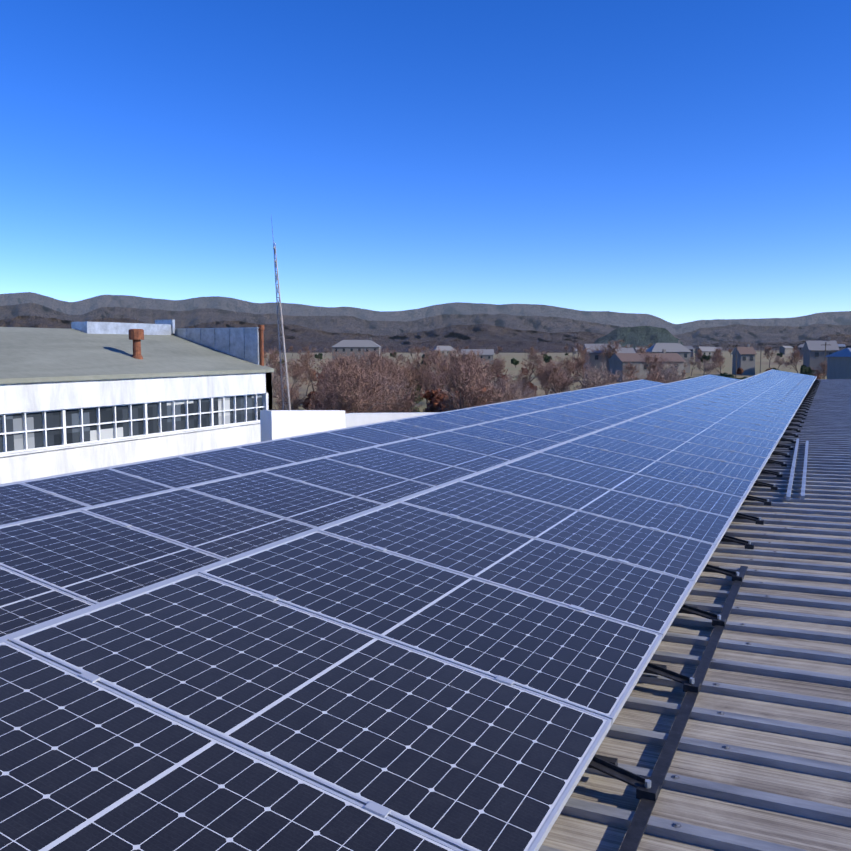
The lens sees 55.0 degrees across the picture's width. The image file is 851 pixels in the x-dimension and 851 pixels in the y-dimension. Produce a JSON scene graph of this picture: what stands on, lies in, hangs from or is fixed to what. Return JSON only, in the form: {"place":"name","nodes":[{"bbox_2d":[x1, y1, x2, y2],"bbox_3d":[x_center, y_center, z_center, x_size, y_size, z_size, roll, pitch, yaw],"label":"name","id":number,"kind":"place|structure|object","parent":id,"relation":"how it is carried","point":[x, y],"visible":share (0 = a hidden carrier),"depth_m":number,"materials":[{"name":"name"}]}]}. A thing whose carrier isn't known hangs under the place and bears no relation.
{"place":"outdoors","nodes":[
{"label":"outdoors","id":0,"kind":"place"},
{"bbox_2d":[0,372,272,483],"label":"white building walls","id":1,"kind":"structure","parent":0,"point":[47,429],"depth_m":18.97,"materials":[{"name":"white paint"}]},
{"bbox_2d":[0,327,273,383],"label":"roof","id":2,"kind":"structure","parent":1,"relation":"on","point":[30,355],"depth_m":20.28,"materials":[{"name":"grey concrete"}]},
{"bbox_2d":[129,329,143,358],"bbox_3d":[-7.360,-2.043,20.826,0.380,0.827,0.380,3,6,26],"label":"rusty chimney","id":3,"kind":"object","parent":2,"relation":"on","point":[136,336],"visible":0.77,"depth_m":20.73,"materials":[{"name":"brown metal"}]},
{"bbox_2d":[71,319,263,365],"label":"parapet wall","id":4,"kind":"structure","parent":2,"relation":"on","point":[247,344],"depth_m":24.09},
{"bbox_2d":[271,217,290,409],"bbox_3d":[-5.995,-4.054,33.997,1.442,9.501,0.405,5,7,40],"label":"lattice mast","id":5,"kind":"object","parent":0,"point":[282,331],"visible":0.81,"depth_m":34.09,"materials":[{"name":"metal"}]},
{"bbox_2d":[260,410,438,441],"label":"white walls","id":6,"kind":"structure","parent":0,"point":[277,424],"depth_m":18.82,"materials":[{"name":"paint"}]},
{"bbox_2d":[332,338,380,363],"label":"house","id":7,"kind":"structure","parent":0,"point":[345,346],"depth_m":331.11,"materials":[{"name":"stone"}]},
{"bbox_2d":[264,339,581,352],"bbox_3d":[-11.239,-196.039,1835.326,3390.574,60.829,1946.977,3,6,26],"label":"foothills","id":8,"kind":"structure","parent":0,"point":[507,346],"depth_m":1822.48,"materials":[{"name":"grey"}]},
{"bbox_2d":[593,326,695,352],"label":"hill","id":9,"kind":"structure","parent":8,"relation":"on","point":[640,336],"depth_m":1437.33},
{"bbox_2d":[0,303,850,345],"bbox_3d":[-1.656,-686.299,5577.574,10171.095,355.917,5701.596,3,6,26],"label":"mountains","id":10,"kind":"structure","parent":0,"point":[711,335],"depth_m":5883.75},
{"bbox_2d":[0,292,850,334],"bbox_3d":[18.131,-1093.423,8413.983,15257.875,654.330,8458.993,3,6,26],"label":"mountains","id":11,"kind":"structure","parent":0,"point":[84,306],"depth_m":8910.62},
{"bbox_2d":[0,316,850,349],"bbox_3d":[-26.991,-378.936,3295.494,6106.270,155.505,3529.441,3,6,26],"label":"mountains","id":12,"kind":"structure","parent":0,"point":[479,332],"depth_m":3469.21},
{"bbox_2d":[0,0,850,323],"label":"sky","id":13,"kind":"structure","parent":0,"point":[672,161],"materials":[{"name":"blue"}]},
{"bbox_2d":[432,344,455,361],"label":"village house","id":14,"kind":"structure","parent":0,"point":[446,348],"depth_m":456.66,"materials":[{"name":"stone"}]},
{"bbox_2d":[461,347,493,364],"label":"house","id":15,"kind":"structure","parent":0,"point":[486,353],"depth_m":379.97,"materials":[{"name":"stone"}]},
{"bbox_2d":[264,350,826,412],"bbox_3d":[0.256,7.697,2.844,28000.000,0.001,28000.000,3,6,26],"label":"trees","id":16,"kind":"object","parent":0,"point":[727,366],"depth_m":349.00,"materials":[{"name":"brown plant"}]},
{"bbox_2d":[267,363,285,395],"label":"tree","id":17,"kind":"object","parent":16,"relation":"on","point":[274,377],"visible":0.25,"depth_m":91.77,"materials":[{"name":"brown plant"}]},
{"bbox_2d":[265,348,293,377],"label":"tree","id":18,"kind":"object","parent":16,"relation":"on","point":[275,361],"visible":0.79,"depth_m":133.01,"materials":[{"name":"brown plant"}]},
{"bbox_2d":[272,381,306,409],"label":"tree","id":19,"kind":"object","parent":16,"relation":"on","point":[294,399],"visible":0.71,"depth_m":64.10,"materials":[{"name":"brown plant"}]},
{"bbox_2d":[284,359,311,396],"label":"tree","id":20,"kind":"object","parent":16,"relation":"on","point":[297,374],"visible":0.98,"depth_m":116.21,"materials":[{"name":"brown plant"}]},
{"bbox_2d":[291,347,315,390],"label":"tree","id":21,"kind":"object","parent":16,"relation":"on","point":[303,365],"visible":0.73,"depth_m":137.29,"materials":[{"name":"brown plant"}]},
{"bbox_2d":[302,391,322,409],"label":"bush","id":22,"kind":"object","parent":16,"relation":"on","point":[306,404],"visible":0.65,"depth_m":95.10,"materials":[{"name":"brown plant"}]},
{"bbox_2d":[305,366,321,395],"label":"tree","id":23,"kind":"object","parent":16,"relation":"on","point":[309,371],"visible":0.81,"depth_m":135.67,"materials":[{"name":"brown plant"}]},
{"bbox_2d":[306,378,343,409],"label":"tree","id":24,"kind":"object","parent":16,"relation":"on","point":[325,402],"visible":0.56,"depth_m":58.47,"materials":[{"name":"brown plant"}]},
{"bbox_2d":[311,358,346,404],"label":"tree","id":25,"kind":"object","parent":16,"relation":"on","point":[325,379],"visible":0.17,"depth_m":80.55,"materials":[{"name":"brown plant"}]},
{"bbox_2d":[309,372,349,409],"bbox_3d":[-7.605,-1.336,64.354,3.634,6.596,4.781,-1,5,-8],"label":"tree","id":26,"kind":"object","parent":16,"relation":"on","point":[314,404],"visible":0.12,"depth_m":63.26,"materials":[{"name":"brown plant"}]},
{"bbox_2d":[317,349,361,386],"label":"tree","id":27,"kind":"object","parent":16,"relation":"on","point":[342,362],"visible":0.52,"depth_m":81.09,"materials":[{"name":"brown plant"}]},
{"bbox_2d":[343,346,392,384],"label":"tree","id":28,"kind":"object","parent":16,"relation":"on","point":[368,366],"visible":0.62,"depth_m":87.83,"materials":[{"name":"brown plant"}]},
{"bbox_2d":[315,355,428,413],"bbox_3d":[-3.413,-0.309,47.943,6.415,7.631,4.353,-3,6,-31],"label":"tree","id":29,"kind":"object","parent":16,"relation":"on","point":[344,396],"visible":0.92,"depth_m":47.16,"materials":[{"name":"brown plant"}]},
{"bbox_2d":[348,368,395,412],"bbox_3d":[-3.902,-0.690,56.983,3.695,6.706,4.862,1,6,10],"label":"tree","id":30,"kind":"object","parent":16,"relation":"on","point":[366,395],"visible":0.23,"depth_m":57.56,"materials":[{"name":"brown plant"}]},
{"bbox_2d":[364,374,398,411],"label":"tree","id":31,"kind":"object","parent":16,"relation":"on","point":[383,389],"visible":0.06,"depth_m":72.03,"materials":[{"name":"brown plant"}]},
{"bbox_2d":[368,351,400,369],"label":"tree","id":32,"kind":"object","parent":16,"relation":"on","point":[385,358],"visible":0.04,"depth_m":135.87,"materials":[{"name":"brown plant"}]},
{"bbox_2d":[366,355,404,386],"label":"tree","id":33,"kind":"object","parent":16,"relation":"on","point":[384,368],"visible":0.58,"depth_m":82.78,"materials":[{"name":"brown plant"}]},
{"bbox_2d":[373,369,398,395],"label":"tree","id":34,"kind":"object","parent":16,"relation":"on","point":[390,378],"visible":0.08,"depth_m":77.16,"materials":[{"name":"brown plant"}]},
{"bbox_2d":[365,372,417,408],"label":"tree","id":35,"kind":"object","parent":16,"relation":"on","point":[395,394],"visible":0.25,"depth_m":70.21,"materials":[{"name":"brown plant"}]},
{"bbox_2d":[361,388,425,412],"bbox_3d":[-2.286,0.437,50.242,4.795,5.704,3.254,-4,7,-38],"label":"tree","id":36,"kind":"object","parent":16,"relation":"on","point":[407,406],"visible":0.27,"depth_m":50.36,"materials":[{"name":"brown plant"}]},
{"bbox_2d":[390,367,410,390],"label":"tree","id":37,"kind":"object","parent":16,"relation":"on","point":[401,376],"visible":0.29,"depth_m":90.62,"materials":[{"name":"brown plant"}]},
{"bbox_2d":[403,382,423,403],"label":"tree","id":38,"kind":"object","parent":16,"relation":"on","point":[419,397],"visible":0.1,"depth_m":103.45,"materials":[{"name":"brown plant"}]},
{"bbox_2d":[388,350,441,407],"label":"tree","id":39,"kind":"object","parent":16,"relation":"on","point":[418,364],"visible":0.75,"depth_m":93.67,"materials":[{"name":"brown plant"}]},
{"bbox_2d":[398,365,436,393],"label":"tree","id":40,"kind":"object","parent":16,"relation":"on","point":[411,383],"visible":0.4,"depth_m":98.20,"materials":[{"name":"brown plant"}]},
{"bbox_2d":[418,367,449,408],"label":"tree","id":41,"kind":"object","parent":16,"relation":"on","point":[428,375],"visible":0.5,"depth_m":89.71,"materials":[{"name":"brown plant"}]},
{"bbox_2d":[415,353,455,387],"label":"tree","id":42,"kind":"object","parent":16,"relation":"on","point":[443,364],"visible":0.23,"depth_m":97.85,"materials":[{"name":"brown plant"}]},
{"bbox_2d":[427,345,450,372],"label":"tree","id":43,"kind":"object","parent":16,"relation":"on","point":[438,356],"visible":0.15,"depth_m":124.97,"materials":[{"name":"brown plant"}]},
{"bbox_2d":[428,373,459,398],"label":"tree","id":44,"kind":"object","parent":16,"relation":"on","point":[434,387],"visible":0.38,"depth_m":80.11,"materials":[{"name":"brown plant"}]},
{"bbox_2d":[435,346,465,397],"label":"tree","id":45,"kind":"object","parent":16,"relation":"on","point":[452,356],"visible":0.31,"depth_m":108.58,"materials":[{"name":"brown plant"}]},
{"bbox_2d":[420,386,487,411],"bbox_3d":[1.980,-0.530,62.598,5.479,5.279,3.370,5,8,44],"label":"tree","id":46,"kind":"object","parent":16,"relation":"on","point":[433,404],"visible":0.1,"depth_m":62.69,"materials":[{"name":"brown plant"}]},
{"bbox_2d":[445,389,486,410],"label":"tree","id":47,"kind":"object","parent":16,"relation":"on","point":[456,401],"visible":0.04,"depth_m":48.89,"materials":[{"name":"brown plant"}]},
{"bbox_2d":[423,354,509,411],"bbox_3d":[2.569,-0.422,47.761,4.501,7.891,6.634,1,6,11],"label":"tree","id":48,"kind":"object","parent":16,"relation":"on","point":[470,379],"visible":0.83,"depth_m":46.11,"materials":[{"name":"brown plant"}]},
{"bbox_2d":[451,347,489,376],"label":"tree","id":49,"kind":"object","parent":16,"relation":"on","point":[468,357],"visible":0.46,"depth_m":89.83,"materials":[{"name":"brown plant"}]},
{"bbox_2d":[455,376,517,404],"bbox_3d":[4.614,-0.945,61.709,5.287,6.289,3.587,1,6,12],"label":"tree","id":50,"kind":"object","parent":16,"relation":"on","point":[508,396],"visible":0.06,"depth_m":61.19,"materials":[{"name":"brown plant"}]},
{"bbox_2d":[478,358,503,384],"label":"tree","id":51,"kind":"object","parent":16,"relation":"on","point":[494,367],"visible":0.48,"depth_m":112.87,"materials":[{"name":"brown plant"}]},
{"bbox_2d":[484,354,507,387],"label":"tree","id":52,"kind":"object","parent":16,"relation":"on","point":[499,374],"visible":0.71,"depth_m":137.96,"materials":[{"name":"brown plant"}]},
{"bbox_2d":[483,371,524,403],"bbox_3d":[6.379,-1.080,63.553,4.534,6.276,5.179,-1,5,-7],"label":"tree","id":53,"kind":"object","parent":16,"relation":"on","point":[513,391],"visible":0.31,"depth_m":62.69,"materials":[{"name":"brown plant"}]},
{"bbox_2d":[499,374,514,389],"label":"tree","id":54,"kind":"object","parent":16,"relation":"on","point":[510,381],"visible":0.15,"depth_m":103.61,"materials":[{"name":"brown plant"}]},
{"bbox_2d":[497,379,532,399],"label":"tree","id":55,"kind":"object","parent":16,"relation":"on","point":[521,390],"visible":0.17,"depth_m":73.58,"materials":[{"name":"brown plant"}]},
{"bbox_2d":[511,358,518,367],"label":"tree","id":56,"kind":"object","parent":16,"relation":"on","point":[514,361],"visible":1,"depth_m":327.51,"materials":[{"name":"green plant"}]},
{"bbox_2d":[513,370,535,396],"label":"tree","id":57,"kind":"object","parent":16,"relation":"on","point":[523,378],"visible":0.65,"depth_m":100.30,"materials":[{"name":"brown plant"}]},
{"bbox_2d":[508,380,541,398],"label":"tree","id":58,"kind":"object","parent":16,"relation":"on","point":[533,393],"visible":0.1,"depth_m":77.30,"materials":[{"name":"brown plant"}]},
{"bbox_2d":[517,380,537,397],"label":"tree","id":59,"kind":"object","parent":16,"relation":"on","point":[531,385],"visible":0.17,"depth_m":113.03,"materials":[{"name":"brown plant"}]},
{"bbox_2d":[518,348,543,382],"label":"tree","id":60,"kind":"object","parent":16,"relation":"on","point":[536,363],"visible":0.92,"depth_m":134.23,"materials":[{"name":"brown plant"}]},
{"bbox_2d":[543,354,551,363],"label":"tree","id":61,"kind":"object","parent":16,"relation":"on","point":[547,358],"visible":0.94,"depth_m":359.74,"materials":[{"name":"green plant"}]},
{"bbox_2d":[535,361,564,394],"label":"tree","id":62,"kind":"object","parent":16,"relation":"on","point":[540,371],"visible":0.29,"depth_m":99.78,"materials":[{"name":"brown plant"}]},
{"bbox_2d":[539,357,580,395],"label":"tree","id":63,"kind":"object","parent":16,"relation":"on","point":[552,375],"visible":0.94,"depth_m":81.37,"materials":[{"name":"brown plant"}]},
{"bbox_2d":[556,369,572,392],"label":"tree","id":64,"kind":"object","parent":16,"relation":"on","point":[564,379],"visible":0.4,"depth_m":105.67,"materials":[{"name":"brown plant"}]},
{"bbox_2d":[554,356,580,390],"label":"tree","id":65,"kind":"object","parent":16,"relation":"on","point":[570,366],"visible":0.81,"depth_m":126.92,"materials":[{"name":"brown plant"}]},
{"bbox_2d":[568,346,589,378],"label":"tree","id":66,"kind":"object","parent":16,"relation":"on","point":[584,355],"visible":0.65,"depth_m":177.71,"materials":[{"name":"brown plant"}]},
{"bbox_2d":[568,356,591,388],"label":"tree","id":67,"kind":"object","parent":16,"relation":"on","point":[579,363],"visible":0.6,"depth_m":130.29,"materials":[{"name":"brown plant"}]},
{"bbox_2d":[577,362,618,389],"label":"tree","id":68,"kind":"object","parent":16,"relation":"on","point":[592,374],"visible":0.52,"depth_m":80.34,"materials":[{"name":"brown plant"}]},
{"bbox_2d":[582,340,621,377],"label":"house","id":69,"kind":"structure","parent":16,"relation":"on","point":[595,359],"depth_m":214.18,"materials":[{"name":"stone"}]},
{"bbox_2d":[582,366,621,387],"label":"tree","id":70,"kind":"object","parent":16,"relation":"on","point":[605,373],"visible":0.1,"depth_m":95.73,"materials":[{"name":"brown plant"}]},
{"bbox_2d":[591,339,624,361],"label":"tree","id":71,"kind":"object","parent":16,"relation":"on","point":[616,344],"visible":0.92,"depth_m":212.25,"materials":[{"name":"brown plant"}]},
{"bbox_2d":[603,370,633,383],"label":"tree","id":72,"kind":"object","parent":16,"relation":"on","point":[627,380],"visible":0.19,"depth_m":95.86,"materials":[{"name":"brown plant"}]},
{"bbox_2d":[616,344,635,352],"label":"house","id":73,"kind":"structure","parent":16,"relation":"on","point":[628,349],"depth_m":214.23,"materials":[{"name":"grey stone"}]},
{"bbox_2d":[621,359,642,380],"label":"tree","id":74,"kind":"object","parent":16,"relation":"on","point":[630,371],"visible":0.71,"depth_m":117.90,"materials":[{"name":"brown plant"}]},
{"bbox_2d":[635,345,647,352],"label":"tree","id":75,"kind":"object","parent":16,"relation":"on","point":[640,349],"visible":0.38,"depth_m":249.03,"materials":[{"name":"brown plant"}]},
{"bbox_2d":[629,368,665,382],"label":"tree","id":76,"kind":"object","parent":16,"relation":"on","point":[653,377],"visible":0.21,"depth_m":79.69,"materials":[{"name":"brown plant"}]},
{"bbox_2d":[640,351,679,380],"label":"tree","id":77,"kind":"object","parent":16,"relation":"on","point":[652,365],"visible":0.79,"depth_m":130.43,"materials":[{"name":"brown plant"}]},
{"bbox_2d":[650,366,682,382],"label":"tree","id":78,"kind":"object","parent":16,"relation":"on","point":[670,374],"visible":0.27,"depth_m":87.47,"materials":[{"name":"brown plant"}]},
{"bbox_2d":[648,361,685,382],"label":"tree","id":79,"kind":"object","parent":16,"relation":"on","point":[675,372],"visible":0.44,"depth_m":112.49,"materials":[{"name":"brown plant"}]},
{"bbox_2d":[686,357,701,375],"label":"tree","id":80,"kind":"object","parent":16,"relation":"on","point":[697,361],"visible":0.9,"depth_m":230.77,"materials":[{"name":"brown plant"}]},
{"bbox_2d":[692,348,702,365],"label":"tree","id":81,"kind":"object","parent":16,"relation":"on","point":[699,353],"visible":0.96,"depth_m":348.06,"materials":[{"name":"brown plant"}]},
{"bbox_2d":[572,342,825,378],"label":"utility poles","id":82,"kind":"object","parent":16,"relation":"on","point":[761,345],"visible":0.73,"depth_m":197.88,"materials":[{"name":"brown wood"}]},
{"bbox_2d":[699,354,711,362],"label":"tree","id":83,"kind":"object","parent":16,"relation":"on","point":[704,356],"visible":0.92,"depth_m":364.40,"materials":[{"name":"green plant"}]},
{"bbox_2d":[697,358,721,374],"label":"tree","id":84,"kind":"object","parent":16,"relation":"on","point":[707,364],"visible":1,"depth_m":172.92,"materials":[{"name":"brown plant"}]},
{"bbox_2d":[709,348,721,359],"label":"tree","id":85,"kind":"object","parent":16,"relation":"on","point":[718,350],"visible":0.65,"depth_m":293.32,"materials":[{"name":"brown plant"}]},
{"bbox_2d":[707,353,724,373],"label":"tree","id":86,"kind":"object","parent":16,"relation":"on","point":[717,360],"visible":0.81,"depth_m":189.97,"materials":[{"name":"brown plant"}]},
{"bbox_2d":[720,373,734,377],"bbox_3d":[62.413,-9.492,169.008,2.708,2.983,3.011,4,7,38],"label":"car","id":87,"kind":"object","parent":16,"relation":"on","point":[726,375],"visible":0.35,"depth_m":168.75,"materials":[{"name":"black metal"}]},
{"bbox_2d":[764,345,778,367],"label":"tree","id":88,"kind":"object","parent":16,"relation":"on","point":[767,349],"visible":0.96,"depth_m":323.04,"materials":[{"name":"brown plant"}]},
{"bbox_2d":[773,355,784,369],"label":"tree","id":89,"kind":"object","parent":16,"relation":"on","point":[779,358],"visible":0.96,"depth_m":260.00,"materials":[{"name":"brown plant"}]},
{"bbox_2d":[782,349,802,372],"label":"tree","id":90,"kind":"object","parent":16,"relation":"on","point":[796,356],"visible":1,"depth_m":198.63,"materials":[{"name":"brown plant"}]},
{"bbox_2d":[800,365,813,374],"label":"bush","id":91,"kind":"object","parent":16,"relation":"on","point":[804,369],"visible":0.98,"depth_m":194.91,"materials":[{"name":"green plant"}]},
{"bbox_2d":[809,359,826,378],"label":"tree","id":92,"kind":"object","parent":16,"relation":"on","point":[822,364],"visible":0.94,"depth_m":152.12,"materials":[{"name":"brown plant"}]},
{"bbox_2d":[824,348,850,378],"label":"house","id":93,"kind":"structure","parent":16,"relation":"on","point":[838,364],"depth_m":137.37,"materials":[{"name":"blue metal"}]},
{"bbox_2d":[608,349,685,381],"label":"house","id":94,"kind":"structure","parent":0,"point":[617,361],"depth_m":189.71,"materials":[{"name":"stone"}]},
{"bbox_2d":[646,340,691,372],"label":"house","id":95,"kind":"structure","parent":0,"point":[681,350],"depth_m":258.89,"materials":[{"name":"grey"}]},
{"bbox_2d":[685,345,693,356],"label":"village house","id":96,"kind":"structure","parent":0,"point":[690,348],"depth_m":697.60,"materials":[{"name":"grey stone"}]},
{"bbox_2d":[538,379,850,850],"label":"roof ribs","id":97,"kind":"object","parent":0,"point":[827,433],"depth_m":4.61,"materials":[{"name":"grey metal"}]},
{"bbox_2d":[542,460,850,850],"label":"roof","id":98,"kind":"structure","parent":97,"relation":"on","point":[569,833],"depth_m":3.54,"materials":[{"name":"grey metal"}]},
{"bbox_2d":[588,389,812,768],"bbox_3d":[6.571,-0.567,21.681,6.144,0.666,46.944,3,6,26],"label":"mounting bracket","id":99,"kind":"object","parent":97,"relation":"on","point":[612,760],"depth_m":5.06,"materials":[{"name":"black metal"}]},
{"bbox_2d":[0,369,816,850],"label":"solar panel frames","id":100,"kind":"structure","parent":99,"relation":"on","point":[382,811],"depth_m":4.37,"materials":[{"name":"silver metal"}]},
{"bbox_2d":[0,370,816,850],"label":"solar panels","id":101,"kind":"object","parent":100,"relation":"in","point":[476,762],"visible":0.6,"depth_m":3.84,"materials":[{"name":"blue glass"}]},
{"bbox_2d":[588,380,819,850],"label":"edge rail struts","id":102,"kind":"object","parent":97,"relation":"on","point":[647,792],"visible":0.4,"depth_m":3.93,"materials":[{"name":"black metal"}]},
{"bbox_2d":[671,397,819,827],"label":"roof screws","id":103,"kind":"object","parent":97,"relation":"on","point":[676,825],"visible":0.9,"depth_m":4.02,"materials":[{"name":"silver metal"}]},
{"bbox_2d":[786,439,808,499],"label":"metal rails","id":104,"kind":"object","parent":97,"relation":"on","point":[789,490],"visible":1,"depth_m":10.51,"materials":[{"name":"silver metal"}]},
{"bbox_2d":[695,345,715,361],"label":"village house","id":105,"kind":"structure","parent":0,"point":[707,351],"depth_m":455.93,"materials":[{"name":"stone"}]},
{"bbox_2d":[731,344,756,374],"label":"house","id":106,"kind":"structure","parent":0,"point":[746,359],"depth_m":238.16,"materials":[{"name":"brown tile"}]},
{"bbox_2d":[779,345,792,354],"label":"village house","id":107,"kind":"structure","parent":0,"point":[784,350],"depth_m":974.26,"materials":[{"name":"stone"}]},
{"bbox_2d":[798,344,803,355],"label":"village house","id":108,"kind":"structure","parent":0,"point":[800,346],"depth_m":697.92,"materials":[{"name":"stone"}]},
{"bbox_2d":[802,337,838,375],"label":"house","id":109,"kind":"structure","parent":0,"point":[814,354],"depth_m":228.16,"materials":[{"name":"stone"}]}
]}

